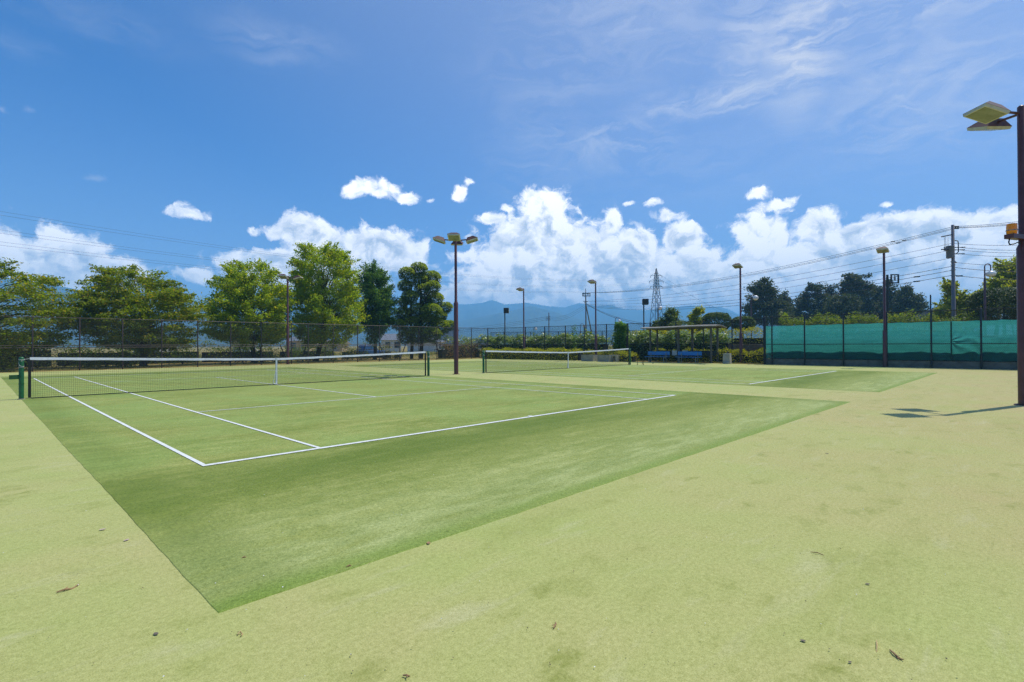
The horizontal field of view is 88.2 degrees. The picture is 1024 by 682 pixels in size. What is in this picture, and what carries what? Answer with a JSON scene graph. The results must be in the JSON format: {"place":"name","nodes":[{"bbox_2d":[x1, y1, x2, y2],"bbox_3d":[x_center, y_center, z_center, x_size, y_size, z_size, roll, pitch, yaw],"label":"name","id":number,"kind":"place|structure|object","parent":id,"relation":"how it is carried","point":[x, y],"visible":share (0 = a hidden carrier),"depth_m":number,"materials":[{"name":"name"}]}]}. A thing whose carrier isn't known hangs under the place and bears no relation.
{"place":"outdoors","nodes":[
{"label":"outdoors","id":0,"kind":"place"},
{"bbox_2d":[0,278,405,346],"bbox_3d":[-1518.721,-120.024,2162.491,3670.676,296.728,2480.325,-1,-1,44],"label":"mountain","id":1,"kind":"structure","parent":0,"point":[360,340],"depth_m":1452.60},
{"bbox_2d":[0,358,480,372],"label":"dirt verge","id":2,"kind":"structure","parent":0,"point":[226,365],"depth_m":35.28,"materials":[{"name":"brown soil"}]},
{"bbox_2d":[0,316,487,371],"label":"chain link fence","id":3,"kind":"object","parent":2,"relation":"on","point":[315,342],"visible":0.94,"depth_m":35.22,"materials":[{"name":"grey metal"}]},
{"bbox_2d":[0,345,646,371],"bbox_3d":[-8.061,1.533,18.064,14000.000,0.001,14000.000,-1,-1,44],"label":"ground","id":4,"kind":"structure","parent":0,"point":[212,363],"depth_m":46.51,"materials":[{"name":"green plant"}]},
{"bbox_2d":[0,350,18,370],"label":"shrub","id":5,"kind":"object","parent":4,"relation":"on","point":[4,364],"visible":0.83,"depth_m":29.91,"materials":[{"name":"green plant"}]},
{"bbox_2d":[0,339,52,367],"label":"hedge","id":6,"kind":"object","parent":4,"relation":"on","point":[20,355],"visible":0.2,"depth_m":35.52,"materials":[{"name":"green plant"}]},
{"bbox_2d":[9,349,65,368],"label":"shrub","id":7,"kind":"object","parent":4,"relation":"on","point":[40,361],"visible":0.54,"depth_m":33.04,"materials":[{"name":"green plant"}]},
{"bbox_2d":[0,257,101,354],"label":"cherry tree","id":8,"kind":"object","parent":4,"relation":"on","point":[41,310],"visible":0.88,"depth_m":31.08,"materials":[{"name":"green plant"}]},
{"bbox_2d":[41,348,85,366],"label":"shrub","id":9,"kind":"object","parent":4,"relation":"on","point":[67,362],"visible":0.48,"depth_m":35.48,"materials":[{"name":"green plant"}]},
{"bbox_2d":[76,350,98,368],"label":"shrub","id":10,"kind":"object","parent":4,"relation":"on","point":[84,362],"visible":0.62,"depth_m":32.40,"materials":[{"name":"green plant"}]},
{"bbox_2d":[97,351,117,367],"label":"shrub","id":11,"kind":"object","parent":4,"relation":"on","point":[105,360],"visible":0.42,"depth_m":34.25,"materials":[{"name":"green plant"}]},
{"bbox_2d":[113,350,136,367],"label":"shrub","id":12,"kind":"object","parent":4,"relation":"on","point":[120,355],"visible":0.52,"depth_m":33.84,"materials":[{"name":"green plant"}]},
{"bbox_2d":[55,337,201,365],"bbox_3d":[-29.523,0.567,41.192,3.077,2.514,9.215,-1,-1,39],"label":"hedge","id":13,"kind":"object","parent":4,"relation":"on","point":[136,355],"visible":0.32,"depth_m":40.35,"materials":[{"name":"green plant"}]},
{"bbox_2d":[59,263,216,365],"bbox_3d":[-25.220,-1.680,35.816,8.917,6.839,8.673,-1,-1,44],"label":"cherry tree","id":14,"kind":"object","parent":4,"relation":"on","point":[135,304],"visible":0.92,"depth_m":34.50,"materials":[{"name":"green plant"}]},
{"bbox_2d":[171,348,196,364],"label":"shrub","id":15,"kind":"object","parent":4,"relation":"on","point":[183,357],"visible":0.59,"depth_m":39.60,"materials":[{"name":"green plant"}]},
{"bbox_2d":[215,347,245,363],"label":"shrub","id":16,"kind":"object","parent":4,"relation":"on","point":[229,357],"visible":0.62,"depth_m":41.47,"materials":[{"name":"green plant"}]},
{"bbox_2d":[199,338,274,361],"bbox_3d":[-24.489,0.670,47.497,2.874,2.363,6.183,-1,-1,36],"label":"hedge","id":17,"kind":"object","parent":4,"relation":"on","point":[219,353],"visible":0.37,"depth_m":46.01,"materials":[{"name":"green plant"}]},
{"bbox_2d":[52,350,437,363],"bbox_3d":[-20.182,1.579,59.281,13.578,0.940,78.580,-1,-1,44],"label":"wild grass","id":18,"kind":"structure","parent":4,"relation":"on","point":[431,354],"depth_m":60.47,"materials":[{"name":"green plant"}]},
{"bbox_2d":[196,258,299,362],"bbox_3d":[-20.608,-2.496,41.491,7.476,8.507,7.395,-1,-1,44],"label":"ginkgo tree","id":19,"kind":"object","parent":4,"relation":"on","point":[237,293],"visible":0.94,"depth_m":40.03,"materials":[{"name":"green plant"}]},
{"bbox_2d":[285,337,314,350],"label":"house","id":20,"kind":"structure","parent":4,"relation":"on","point":[295,339],"depth_m":106.56,"materials":[{"name":"beige paint"}]},
{"bbox_2d":[277,340,334,359],"bbox_3d":[-20.596,0.739,53.081,2.949,2.257,5.710,-1,-1,37],"label":"hedge","id":21,"kind":"object","parent":4,"relation":"on","point":[313,352],"visible":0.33,"depth_m":52.30,"materials":[{"name":"green plant"}]},
{"bbox_2d":[285,240,370,360],"bbox_3d":[-15.701,-3.393,45.022,7.200,10.304,7.168,-1,-1,44],"label":"ginkgo tree","id":22,"kind":"object","parent":4,"relation":"on","point":[320,308],"visible":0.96,"depth_m":44.04,"materials":[{"name":"green plant"}]},
{"bbox_2d":[315,340,348,351],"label":"house","id":23,"kind":"structure","parent":4,"relation":"on","point":[339,349],"depth_m":121.78,"materials":[{"name":"beige paint"}]},
{"bbox_2d":[338,342,393,357],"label":"hedge","id":24,"kind":"object","parent":4,"relation":"on","point":[387,346],"visible":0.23,"depth_m":56.63,"materials":[{"name":"green plant"}]},
{"bbox_2d":[355,345,384,356],"bbox_3d":[-15.545,1.121,57.584,1.480,1.392,3.200,-1,0,33],"label":"parked car","id":25,"kind":"object","parent":4,"relation":"on","point":[368,349],"visible":0.23,"depth_m":56.68,"materials":[{"name":"blue paint"}]},
{"bbox_2d":[353,259,401,358],"bbox_3d":[-12.991,-3.043,50.700,4.898,9.652,4.898,-1,-1,44],"label":"zelkova tree","id":26,"kind":"object","parent":4,"relation":"on","point":[378,308],"visible":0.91,"depth_m":50.05,"materials":[{"name":"green plant"}]},
{"bbox_2d":[380,334,400,351],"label":"house","id":27,"kind":"structure","parent":4,"relation":"on","point":[385,341],"depth_m":111.85,"materials":[{"name":"paint"}]},
{"bbox_2d":[391,262,453,358],"bbox_3d":[-8.767,-3.075,52.689,6.259,9.680,4.288,0,0,5],"label":"tree","id":28,"kind":"object","parent":4,"relation":"on","point":[424,308],"depth_m":52.16,"materials":[{"name":"green plant"}]},
{"bbox_2d":[407,339,444,351],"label":"house","id":29,"kind":"structure","parent":4,"relation":"on","point":[426,349],"depth_m":103.48,"materials":[{"name":"paint"}]},
{"bbox_2d":[434,329,458,344],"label":"building","id":30,"kind":"structure","parent":4,"relation":"on","point":[451,332],"depth_m":206.21,"materials":[{"name":"grey"}]},
{"bbox_2d":[433,335,481,358],"bbox_3d":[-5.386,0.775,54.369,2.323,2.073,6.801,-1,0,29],"label":"vine bank","id":31,"kind":"structure","parent":4,"relation":"on","point":[459,353],"depth_m":53.69,"materials":[{"name":"green plant"}]},
{"bbox_2d":[481,347,584,359],"bbox_3d":[1.605,1.101,47.660,10.933,1.204,1.706,-1,-1,39],"label":"hedge","id":32,"kind":"object","parent":4,"relation":"on","point":[540,356],"visible":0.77,"depth_m":47.06,"materials":[{"name":"green plant"}]},
{"bbox_2d":[477,329,610,357],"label":"vine bank","id":33,"kind":"structure","parent":4,"relation":"on","point":[542,341],"depth_m":50.62,"materials":[{"name":"green plant"}]},
{"bbox_2d":[492,330,661,348],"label":"chain link fence","id":34,"kind":"object","parent":4,"relation":"on","point":[566,331],"visible":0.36,"depth_m":66.46,"materials":[{"name":"metal"}]},
{"bbox_2d":[582,289,593,343],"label":"utility pole","id":35,"kind":"object","parent":4,"relation":"on","point":[585,301],"visible":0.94,"depth_m":101.95,"materials":[{"name":"concrete"}]},
{"bbox_2d":[649,268,662,326],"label":"pylon","id":36,"kind":"object","parent":4,"relation":"on","point":[656,276],"visible":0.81,"depth_m":235.17,"materials":[{"name":"metal"}]},
{"bbox_2d":[2,215,646,280],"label":"power line","id":37,"kind":"object","parent":36,"relation":"attached to","point":[246,251],"visible":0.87,"depth_m":86.53,"materials":[{"name":"black metal"}]},
{"bbox_2d":[653,305,683,332],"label":"tree","id":38,"kind":"object","parent":4,"relation":"on","point":[671,314],"visible":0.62,"depth_m":61.70,"materials":[{"name":"green plant"}]},
{"bbox_2d":[609,328,734,360],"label":"vine bank","id":39,"kind":"structure","parent":4,"relation":"on","point":[666,344],"depth_m":41.76,"materials":[{"name":"green plant"}]},
{"bbox_2d":[686,304,704,334],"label":"tree","id":40,"kind":"object","parent":4,"relation":"on","point":[696,313],"visible":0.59,"depth_m":59.68,"materials":[{"name":"green plant"}]},
{"bbox_2d":[629,326,769,344],"bbox_3d":[15.619,0.026,45.992,12.822,2.594,1.950,-1,0,29],"label":"hedge","id":41,"kind":"object","parent":4,"relation":"on","point":[746,340],"visible":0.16,"depth_m":44.09,"materials":[{"name":"green plant"}]},
{"bbox_2d":[701,312,731,329],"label":"clipped tree","id":42,"kind":"object","parent":4,"relation":"on","point":[710,317],"visible":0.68,"depth_m":51.31,"materials":[{"name":"green plant"}]},
{"bbox_2d":[732,316,755,337],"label":"clipped tree","id":43,"kind":"object","parent":4,"relation":"on","point":[736,324],"visible":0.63,"depth_m":53.43,"materials":[{"name":"green plant"}]},
{"bbox_2d":[742,276,794,325],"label":"conifer","id":44,"kind":"object","parent":4,"relation":"on","point":[762,309],"visible":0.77,"depth_m":102.33,"materials":[{"name":"green plant"}]},
{"bbox_2d":[781,289,798,326],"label":"conifer","id":45,"kind":"object","parent":4,"relation":"on","point":[787,299],"visible":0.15,"depth_m":107.21,"materials":[{"name":"green plant"}]},
{"bbox_2d":[793,282,830,327],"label":"conifer","id":46,"kind":"object","parent":4,"relation":"on","point":[808,305],"visible":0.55,"depth_m":110.41,"materials":[{"name":"green plant"}]},
{"bbox_2d":[821,282,840,308],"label":"conifer","id":47,"kind":"object","parent":4,"relation":"on","point":[831,289],"visible":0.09,"depth_m":117.53,"materials":[{"name":"green plant"}]},
{"bbox_2d":[822,293,870,330],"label":"conifer","id":48,"kind":"object","parent":4,"relation":"on","point":[844,304],"visible":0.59,"depth_m":98.59,"materials":[{"name":"green plant"}]},
{"bbox_2d":[778,308,921,337],"bbox_3d":[26.345,-0.665,41.481,9.744,3.871,3.093,0,0,19],"label":"hedge","id":49,"kind":"object","parent":4,"relation":"on","point":[871,320],"visible":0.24,"depth_m":41.22,"materials":[{"name":"green plant"}]},
{"bbox_2d":[835,272,881,320],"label":"conifer","id":50,"kind":"object","parent":4,"relation":"on","point":[869,305],"visible":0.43,"depth_m":106.79,"materials":[{"name":"green plant"}]},
{"bbox_2d":[870,285,882,330],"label":"conifer","id":51,"kind":"object","parent":4,"relation":"on","point":[876,297],"visible":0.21,"depth_m":113.24,"materials":[{"name":"green plant"}]},
{"bbox_2d":[874,279,900,325],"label":"conifer","id":52,"kind":"object","parent":4,"relation":"on","point":[891,292],"visible":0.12,"depth_m":109.45,"materials":[{"name":"green plant"}]},
{"bbox_2d":[766,359,1016,369],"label":"footing wall","id":53,"kind":"structure","parent":4,"relation":"on","point":[936,364],"depth_m":28.95,"materials":[{"name":"concrete"}]},
{"bbox_2d":[886,274,898,319],"bbox_3d":[31.757,-2.039,44.021,1.057,7.068,0.193,0,0,-1],"label":"signal pole","id":54,"kind":"object","parent":4,"relation":"on","point":[887,293],"visible":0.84,"depth_m":43.99,"materials":[{"name":"metal"}]},
{"bbox_2d":[774,335,1016,361],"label":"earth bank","id":55,"kind":"structure","parent":4,"relation":"on","point":[917,337],"depth_m":29.47,"materials":[{"name":"green plant"}]},
{"bbox_2d":[889,282,931,327],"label":"conifer","id":56,"kind":"object","parent":4,"relation":"on","point":[903,301],"visible":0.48,"depth_m":103.27,"materials":[{"name":"green plant"}]},
{"bbox_2d":[941,225,958,319],"bbox_3d":[37.081,-4.226,44.795,2.216,11.400,0.573,0,0,-14],"label":"utility pole","id":57,"kind":"object","parent":4,"relation":"on","point":[950,251],"visible":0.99,"depth_m":44.93,"materials":[{"name":"concrete"}]},
{"bbox_2d":[587,275,950,309],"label":"power line","id":58,"kind":"object","parent":57,"relation":"attached to","point":[800,298],"visible":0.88,"depth_m":57.19,"materials":[{"name":"black metal"}]},
{"bbox_2d":[587,270,950,307],"bbox_3d":[25.952,-5.980,73.547,0.120,2.415,61.538,0,0,-22],"label":"power line","id":59,"kind":"object","parent":57,"relation":"attached to","point":[806,294],"visible":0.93,"depth_m":56.79,"materials":[{"name":"black metal"}]},
{"bbox_2d":[588,266,950,305],"bbox_3d":[25.950,-6.266,73.549,0.040,2.231,61.538,0,0,-22],"label":"power line","id":60,"kind":"object","parent":57,"relation":"attached to","point":[802,291],"visible":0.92,"depth_m":57.18,"materials":[{"name":"black metal"}]},
{"bbox_2d":[594,227,949,292],"bbox_3d":[25.699,-8.890,73.568,0.100,1.414,61.873,0,0,-23],"label":"power line","id":61,"kind":"object","parent":57,"relation":"attached to","point":[792,264],"visible":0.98,"depth_m":58.02,"materials":[{"name":"black metal"}]},
{"bbox_2d":[602,229,947,292],"bbox_3d":[26.282,-8.846,73.567,0.100,1.509,61.542,0,0,-22],"label":"power line","id":62,"kind":"object","parent":57,"relation":"attached to","point":[789,266],"visible":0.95,"depth_m":59.37,"materials":[{"name":"black metal"}]},
{"bbox_2d":[603,244,946,300],"bbox_3d":[25.944,-7.535,73.558,0.028,1.092,61.536,0,0,-22],"label":"power line","id":63,"kind":"object","parent":57,"relation":"attached to","point":[796,274],"visible":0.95,"depth_m":58.36,"materials":[{"name":"black metal"}]},
{"bbox_2d":[609,251,944,301],"bbox_3d":[25.946,-7.159,73.555,0.028,1.398,61.537,0,0,-22],"label":"power line","id":64,"kind":"object","parent":57,"relation":"attached to","point":[798,279],"visible":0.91,"depth_m":57.18,"materials":[{"name":"black metal"}]},
{"bbox_2d":[607,230,948,292],"bbox_3d":[26.575,-8.812,73.567,0.100,1.581,61.472,0,0,-22],"label":"power line","id":65,"kind":"object","parent":57,"relation":"attached to","point":[804,264],"visible":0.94,"depth_m":57.72,"materials":[{"name":"black metal"}]},
{"bbox_2d":[637,258,949,303],"bbox_3d":[25.949,-6.642,73.552,0.028,1.660,61.537,0,0,-22],"label":"power line","id":66,"kind":"object","parent":57,"relation":"attached to","point":[806,284],"visible":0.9,"depth_m":56.58,"materials":[{"name":"black metal"}]},
{"bbox_2d":[917,311,983,336],"bbox_3d":[33.682,-0.602,40.488,3.858,3.620,2.899,0,0,17],"label":"hedge","id":67,"kind":"object","parent":4,"relation":"on","point":[962,318],"visible":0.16,"depth_m":40.23,"materials":[{"name":"green plant"}]},
{"bbox_2d":[923,277,978,328],"bbox_3d":[50.610,-2.959,60.228,6.386,8.976,6.167,-1,-1,44],"label":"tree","id":68,"kind":"object","parent":4,"relation":"on","point":[962,296],"visible":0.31,"depth_m":59.45,"materials":[{"name":"green plant"}]},
{"bbox_2d":[983,263,995,333],"bbox_3d":[34.447,-2.078,37.982,0.745,7.032,0.619,0,0,-33],"label":"globe lamp","id":69,"kind":"object","parent":4,"relation":"on","point":[990,273],"visible":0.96,"depth_m":37.98,"materials":[{"name":"black metal"}]},
{"bbox_2d":[965,287,1016,334],"bbox_3d":[37.232,-1.329,40.029,4.465,5.538,4.378,-1,-1,44],"label":"clipped tree","id":70,"kind":"object","parent":4,"relation":"on","point":[975,300],"visible":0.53,"depth_m":39.52,"materials":[{"name":"green plant"}]},
{"bbox_2d":[968,254,1015,326],"bbox_3d":[54.778,-4.242,57.905,8.431,11.473,8.335,-1,-1,44],"label":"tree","id":71,"kind":"object","parent":4,"relation":"on","point":[995,282],"visible":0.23,"depth_m":57.69,"materials":[{"name":"green plant"}]},
{"bbox_2d":[0,359,1023,681],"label":"court surround","id":72,"kind":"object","parent":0,"point":[906,501],"visible":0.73,"depth_m":3.03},
{"bbox_2d":[278,274,302,363],"bbox_3d":[-15.814,-1.528,37.736,1.296,6.422,1.296,0,0,-1],"label":"floodlight pole","id":73,"kind":"object","parent":72,"relation":"on","point":[284,276],"visible":0.91,"depth_m":38.02,"materials":[{"name":"metal"}]},
{"bbox_2d":[1,367,848,612],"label":"court turf","id":74,"kind":"structure","parent":72,"relation":"on","point":[309,516],"depth_m":6.65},
{"bbox_2d":[9,357,29,399],"bbox_3d":[-12.567,0.949,13.472,0.150,1.086,0.391,-1,-1,44],"label":"net post","id":75,"kind":"object","parent":74,"relation":"on","point":[20,376],"visible":0.98,"depth_m":13.45,"materials":[{"name":"green metal"}]},
{"bbox_2d":[28,351,425,397],"bbox_3d":[-8.054,0.960,18.058,0.065,1.063,12.550,-1,-1,44],"label":"tennis net","id":76,"kind":"object","parent":75,"relation":"attached to","point":[363,359],"visible":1,"depth_m":16.27,"materials":[{"name":"black fabric"}]},
{"bbox_2d":[36,369,673,465],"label":"court lines","id":77,"kind":"object","parent":74,"relation":"on","point":[169,447],"visible":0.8,"depth_m":8.98,"materials":[{"name":"paint"}]},
{"bbox_2d":[426,351,429,375],"bbox_3d":[-3.618,0.971,22.627,0.150,1.086,0.221,-1,-1,71],"label":"net post","id":78,"kind":"object","parent":74,"relation":"on","point":[428,363],"visible":0.98,"depth_m":22.60,"materials":[{"name":"green metal"}]},
{"bbox_2d":[433,232,477,373],"bbox_3d":[-2.566,-1.641,24.154,1.833,6.322,1.833,-1,-1,44],"label":"floodlight pole","id":79,"kind":"object","parent":72,"relation":"on","point":[454,237],"visible":0.95,"depth_m":24.06,"materials":[{"name":"metal"}]},
{"bbox_2d":[482,350,484,372],"bbox_3d":[-1.334,0.977,24.959,0.150,1.086,0.221,0,0,18],"label":"net post","id":80,"kind":"object","parent":72,"relation":"on","point":[483,361],"visible":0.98,"depth_m":24.90,"materials":[{"name":"green metal"}]},
{"bbox_2d":[485,348,628,372],"bbox_3d":[3.144,0.988,29.487,0.065,1.063,12.550,-1,-1,44],"label":"tennis net","id":81,"kind":"object","parent":80,"relation":"attached to","point":[562,357],"visible":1,"depth_m":28.47,"materials":[{"name":"black fabric"}]},
{"bbox_2d":[581,355,596,360],"bbox_3d":[6.187,1.356,42.045,1.121,0.500,0.700,-1,-1,44],"label":"concrete trough","id":82,"kind":"object","parent":72,"relation":"on","point":[591,357],"visible":0.59,"depth_m":41.72,"materials":[{"name":"concrete"}]},
{"bbox_2d":[597,355,610,361],"bbox_3d":[7.246,1.341,40.727,1.104,0.500,0.700,-1,-1,44],"label":"concrete trough","id":83,"kind":"object","parent":72,"relation":"on","point":[606,358],"visible":0.69,"depth_m":40.47,"materials":[{"name":"concrete"}]},
{"bbox_2d":[614,350,636,361],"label":"shrub","id":84,"kind":"object","parent":72,"relation":"on","point":[633,358],"visible":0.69,"depth_m":40.12,"materials":[{"name":"green plant"}]},
{"bbox_2d":[339,361,935,391],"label":"court turf","id":85,"kind":"structure","parent":72,"relation":"on","point":[869,381],"depth_m":23.04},
{"bbox_2d":[377,362,833,383],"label":"court lines","id":86,"kind":"object","parent":85,"relation":"on","point":[655,373],"visible":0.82,"depth_m":23.89,"materials":[{"name":"paint"}]},
{"bbox_2d":[644,351,669,362],"bbox_3d":[10.579,1.158,38.435,1.860,0.800,0.430,-1,-1,44],"label":"bench","id":87,"kind":"object","parent":72,"relation":"on","point":[658,352],"visible":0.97,"depth_m":38.52,"materials":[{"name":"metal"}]},
{"bbox_2d":[678,351,701,362],"bbox_3d":[12.279,1.138,36.768,1.860,0.800,0.430,-1,-1,44],"label":"bench","id":88,"kind":"object","parent":72,"relation":"on","point":[697,354],"visible":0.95,"depth_m":36.80,"materials":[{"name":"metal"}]},
{"bbox_2d":[723,353,731,363],"bbox_3d":[14.356,1.107,35.245,0.479,0.820,0.520,-1,-1,39],"label":"drinking fountain","id":89,"kind":"object","parent":72,"relation":"on","point":[727,358],"visible":1,"depth_m":35.11,"materials":[{"name":"concrete"}]},
{"bbox_2d":[963,101,1023,405],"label":"floodlight pole","id":90,"kind":"object","parent":72,"relation":"on","point":[987,115],"visible":1,"depth_m":11.18,"materials":[{"name":"brown metal"}]},
{"bbox_2d":[0,0,1023,327],"label":"sky","id":91,"kind":"structure","parent":0,"point":[579,142],"materials":[{"name":"blue"}]},
{"bbox_2d":[441,306,613,344],"bbox_3d":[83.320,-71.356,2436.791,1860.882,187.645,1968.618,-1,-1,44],"label":"mountain","id":92,"kind":"structure","parent":0,"point":[532,313],"depth_m":2127.39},
{"bbox_2d":[188,300,1015,337],"bbox_3d":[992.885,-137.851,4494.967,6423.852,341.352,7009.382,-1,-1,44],"label":"mountain","id":93,"kind":"structure","parent":0,"point":[475,310],"depth_m":3358.65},
{"bbox_2d":[731,344,770,358],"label":"stone wall","id":94,"kind":"structure","parent":0,"point":[750,346],"depth_m":37.47,"materials":[{"name":"grey stone"}]},
{"bbox_2d":[579,360,1000,369],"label":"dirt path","id":95,"kind":"structure","parent":0,"point":[752,363],"depth_m":35.80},
{"bbox_2d":[516,287,524,350],"bbox_3d":[0.884,-1.607,48.413,0.586,6.569,0.975,-1,-1,44],"label":"floodlight pole","id":96,"kind":"object","parent":95,"relation":"on","point":[520,289],"visible":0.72,"depth_m":48.60,"materials":[{"name":"metal"}]},
{"bbox_2d":[587,279,596,354],"bbox_3d":[6.623,-1.675,42.790,0.586,6.569,0.975,-1,-1,44],"label":"floodlight pole","id":97,"kind":"object","parent":95,"relation":"on","point":[592,281],"visible":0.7,"depth_m":42.98,"materials":[{"name":"metal"}]},
{"bbox_2d":[585,349,638,359],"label":"hedge","id":98,"kind":"object","parent":95,"relation":"on","point":[615,353],"visible":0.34,"depth_m":42.59,"materials":[{"name":"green plant"}]},
{"bbox_2d":[487,319,762,359],"bbox_3d":[7.523,0.118,44.594,26.148,3.100,0.598,-1,-1,41],"label":"chain link fence","id":99,"kind":"object","parent":95,"relation":"on","point":[667,336],"visible":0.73,"depth_m":42.54,"materials":[{"name":"metal"}]},
{"bbox_2d":[613,321,629,354],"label":"ivy column","id":100,"kind":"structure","parent":99,"relation":"attached to","point":[620,340],"depth_m":43.21,"materials":[{"name":"green plant"}]},
{"bbox_2d":[640,325,726,362],"bbox_3d":[12.340,0.216,38.258,5.700,2.665,1.900,-1,-1,44],"label":"shelter","id":101,"kind":"object","parent":95,"relation":"on","point":[710,327],"visible":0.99,"depth_m":37.87,"materials":[{"name":"paint"}]},
{"bbox_2d":[653,346,767,363],"bbox_3d":[14.015,0.960,37.886,8.293,1.220,1.346,-1,-1,44],"label":"hedge","id":102,"kind":"object","parent":95,"relation":"on","point":[748,357],"visible":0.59,"depth_m":36.81,"materials":[{"name":"plant"}]},
{"bbox_2d":[732,263,742,362],"bbox_3d":[15.361,-1.859,35.699,0.586,6.749,0.975,-1,-1,44],"label":"floodlight pole","id":103,"kind":"object","parent":95,"relation":"on","point":[737,265],"visible":0.94,"depth_m":35.89,"materials":[{"name":"metal"}]},
{"bbox_2d":[876,247,888,366],"bbox_3d":[20.538,-1.867,29.156,0.586,6.619,0.975,-1,-1,44],"label":"floodlight pole","id":104,"kind":"object","parent":95,"relation":"on","point":[883,250],"visible":0.99,"depth_m":29.35,"materials":[{"name":"metal"}]},
{"bbox_2d":[764,307,1016,368],"bbox_3d":[21.845,-0.084,28.386,15.784,3.130,0.084,-1,-1,44],"label":"chain link fence","id":105,"kind":"object","parent":95,"relation":"on","point":[980,343],"visible":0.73,"depth_m":29.02,"materials":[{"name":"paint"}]},
{"bbox_2d":[766,321,950,360],"bbox_3d":[19.562,0.025,30.684,9.140,2.084,0.033,-1,-1,44],"label":"windbreak net","id":106,"kind":"object","parent":105,"relation":"attached to","point":[867,340],"visible":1,"depth_m":30.20,"materials":[{"name":"green fabric"}]},
{"bbox_2d":[952,319,1016,361],"bbox_3d":[25.094,-0.034,25.272,6.300,2.098,0.094,-1,-1,44],"label":"windbreak net","id":107,"kind":"object","parent":105,"relation":"attached to","point":[962,336],"visible":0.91,"depth_m":26.52,"materials":[{"name":"green fabric"}]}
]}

